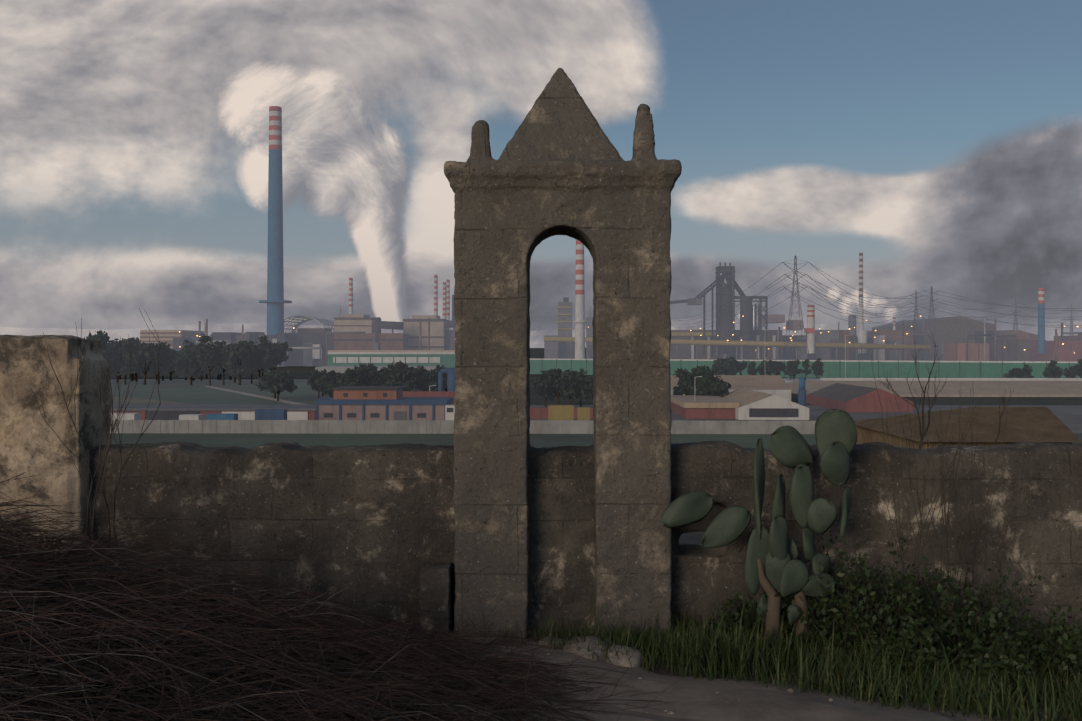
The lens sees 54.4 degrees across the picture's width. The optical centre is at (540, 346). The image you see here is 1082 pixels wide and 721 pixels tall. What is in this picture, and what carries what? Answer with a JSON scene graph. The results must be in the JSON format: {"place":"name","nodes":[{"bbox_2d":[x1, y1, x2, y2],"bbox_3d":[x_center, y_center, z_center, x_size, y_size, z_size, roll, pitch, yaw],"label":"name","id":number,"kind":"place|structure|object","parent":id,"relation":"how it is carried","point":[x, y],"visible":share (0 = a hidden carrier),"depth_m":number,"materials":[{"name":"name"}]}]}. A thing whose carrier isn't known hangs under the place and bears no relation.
{"place":"outdoors","nodes":[
{"label":"outdoors","id":0,"kind":"place"},
{"bbox_2d":[315,350,454,372],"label":"striped warehouse","id":1,"kind":"structure","parent":0,"point":[341,361],"depth_m":701.35,"materials":[{"name":"metal"}]},
{"bbox_2d":[0,0,1081,347],"label":"sky","id":2,"kind":"structure","parent":0,"point":[936,142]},
{"bbox_2d":[109,379,1081,448],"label":"valley field","id":3,"kind":"structure","parent":0,"point":[184,391],"depth_m":232.39,"materials":[{"name":"green plant"}]},
{"bbox_2d":[84,330,292,385],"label":"tree belt","id":4,"kind":"object","parent":3,"relation":"on","point":[189,361],"visible":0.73,"depth_m":446.46,"materials":[{"name":"green plant"}]},
{"bbox_2d":[255,361,450,400],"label":"tree belt","id":5,"kind":"object","parent":3,"relation":"on","point":[277,381],"visible":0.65,"depth_m":314.20,"materials":[{"name":"green plant"}]},
{"bbox_2d":[531,365,730,406],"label":"trees","id":6,"kind":"object","parent":3,"relation":"on","point":[551,384],"visible":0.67,"depth_m":268.44,"materials":[{"name":"green plant"}]},
{"bbox_2d":[109,348,1081,720],"bbox_3d":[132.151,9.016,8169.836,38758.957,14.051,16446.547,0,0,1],"label":"ground","id":7,"kind":"structure","parent":0,"point":[299,372],"depth_m":309.50,"materials":[{"name":"brown soil"}]},
{"bbox_2d":[0,334,111,579],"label":"ruin wall","id":8,"kind":"structure","parent":7,"relation":"on","point":[31,445],"depth_m":7.41,"materials":[{"name":"stone"}]},
{"bbox_2d":[0,567,443,720],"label":"brushwood heap","id":9,"kind":"object","parent":7,"relation":"on","point":[142,690],"visible":0.06,"depth_m":5.01,"materials":[{"name":"brown wood"}]},
{"bbox_2d":[0,472,698,720],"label":"brushwood twigs","id":10,"kind":"object","parent":7,"relation":"on","point":[351,641],"visible":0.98,"depth_m":5.11,"materials":[{"name":"brown wood"}]},
{"bbox_2d":[30,308,160,564],"bbox_3d":[-2.871,0.621,6.889,0.848,1.746,0.386,0,0,1],"label":"bare shrub","id":11,"kind":"object","parent":10,"relation":"on","point":[107,446],"visible":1,"depth_m":6.86,"materials":[{"name":"brown plant"}]},
{"bbox_2d":[418,562,453,634],"bbox_3d":[-0.742,1.944,7.430,0.238,0.824,0.281,0,0,1],"label":"foot stone","id":12,"kind":"object","parent":7,"relation":"on","point":[436,592],"visible":0.54,"depth_m":7.30,"materials":[{"name":"grey stone"}]},
{"bbox_2d":[110,420,815,433],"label":"boundary wall","id":13,"kind":"structure","parent":7,"relation":"on","point":[430,426],"depth_m":194.37,"materials":[{"name":"grey concrete"}]},
{"bbox_2d":[444,68,681,638],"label":"stone arch","id":14,"kind":"structure","parent":7,"relation":"on","point":[560,166],"depth_m":7.34,"materials":[{"name":"stone"}]},
{"bbox_2d":[89,441,1081,645],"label":"boundary wall","id":15,"kind":"structure","parent":7,"relation":"on","point":[366,516],"depth_m":7.54,"materials":[{"name":"stone"}]},
{"bbox_2d":[111,335,1081,420],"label":"yard buildings","id":16,"kind":"structure","parent":7,"relation":"on","point":[757,397],"depth_m":236.74,"materials":[{"name":"grey concrete"}]},
{"bbox_2d":[140,297,1081,366],"bbox_3d":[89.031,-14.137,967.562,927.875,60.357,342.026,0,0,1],"label":"factory buildings","id":17,"kind":"structure","parent":7,"relation":"on","point":[959,338],"depth_m":892.20,"materials":[{"name":"grey metal"}]},
{"bbox_2d":[284,315,333,332],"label":"storage dome","id":18,"kind":"structure","parent":17,"relation":"on","point":[299,320],"depth_m":922.61,"materials":[{"name":"grey metal"}]},
{"bbox_2d":[179,316,1077,350],"bbox_3d":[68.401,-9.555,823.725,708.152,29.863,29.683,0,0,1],"label":"works lamps","id":19,"kind":"object","parent":7,"relation":"on","point":[741,340],"visible":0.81,"depth_m":821.24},
{"bbox_2d":[259,106,1044,358],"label":"chimneys","id":20,"kind":"object","parent":7,"relation":"on","point":[275,301],"visible":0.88,"depth_m":858.63,"materials":[{"name":"concrete"}]},
{"bbox_2d":[361,632,1070,720],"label":"dirt path","id":21,"kind":"structure","parent":7,"relation":"on","point":[699,699],"depth_m":5.87,"materials":[{"name":"soil"}]},
{"bbox_2d":[424,636,833,713],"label":"loose stones","id":22,"kind":"object","parent":21,"relation":"on","point":[635,656],"visible":0.46,"depth_m":6.81,"materials":[{"name":"grey stone"}]},
{"bbox_2d":[670,262,767,358],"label":"blast furnace","id":23,"kind":"object","parent":7,"relation":"on","point":[725,309],"visible":0.85,"depth_m":862.63,"materials":[{"name":"grey metal"}]},
{"bbox_2d":[661,409,856,646],"bbox_3d":[1.487,1.377,7.152,1.336,1.904,0.255,0,0,1],"label":"prickly pear","id":24,"kind":"object","parent":7,"relation":"on","point":[773,566],"visible":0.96,"depth_m":7.12,"materials":[{"name":"green plant"}]},
{"bbox_2d":[470,588,1081,720],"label":"grass strip","id":25,"kind":"object","parent":7,"relation":"on","point":[746,656],"depth_m":6.48,"materials":[{"name":"green plant"}]},
{"bbox_2d":[530,358,1079,377],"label":"green barrier","id":26,"kind":"object","parent":7,"relation":"on","point":[898,369],"visible":0.52,"depth_m":530.45,"materials":[{"name":"green metal"}]},
{"bbox_2d":[704,528,1081,699],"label":"wall shrubs","id":27,"kind":"object","parent":7,"relation":"on","point":[845,612],"depth_m":6.94,"materials":[{"name":"green plant"}]},
{"bbox_2d":[711,356,1081,379],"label":"trees","id":28,"kind":"object","parent":7,"relation":"on","point":[731,365],"visible":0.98,"depth_m":472.76,"materials":[{"name":"green plant"}]},
{"bbox_2d":[873,334,1013,448],"bbox_3d":[5.622,1.270,14.593,0.975,2.897,2.649,0,0,42],"label":"bare tree behind wall","id":29,"kind":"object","parent":7,"relation":"on","point":[922,435],"visible":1,"depth_m":13.75,"materials":[{"name":"brown plant"}]},
{"bbox_2d":[871,355,1023,651],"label":"bare stems","id":30,"kind":"object","parent":7,"relation":"on","point":[944,512],"visible":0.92,"depth_m":7.22,"materials":[{"name":"brown plant"}]},
{"bbox_2d":[854,407,1081,448],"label":"tiled roof","id":31,"kind":"structure","parent":7,"relation":"on","point":[1038,424],"depth_m":31.79,"materials":[{"name":"tile"}]},
{"bbox_2d":[337,254,1073,352],"bbox_3d":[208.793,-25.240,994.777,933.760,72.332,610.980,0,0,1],"label":"transmission towers","id":32,"kind":"structure","parent":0,"point":[914,311],"depth_m":891.41,"materials":[{"name":"grey metal"}]},
{"bbox_2d":[673,262,1081,329],"bbox_3d":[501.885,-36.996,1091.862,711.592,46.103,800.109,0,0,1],"label":"power lines","id":33,"kind":"object","parent":32,"relation":"on","point":[974,317],"visible":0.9,"depth_m":849.51,"materials":[{"name":"black metal"}]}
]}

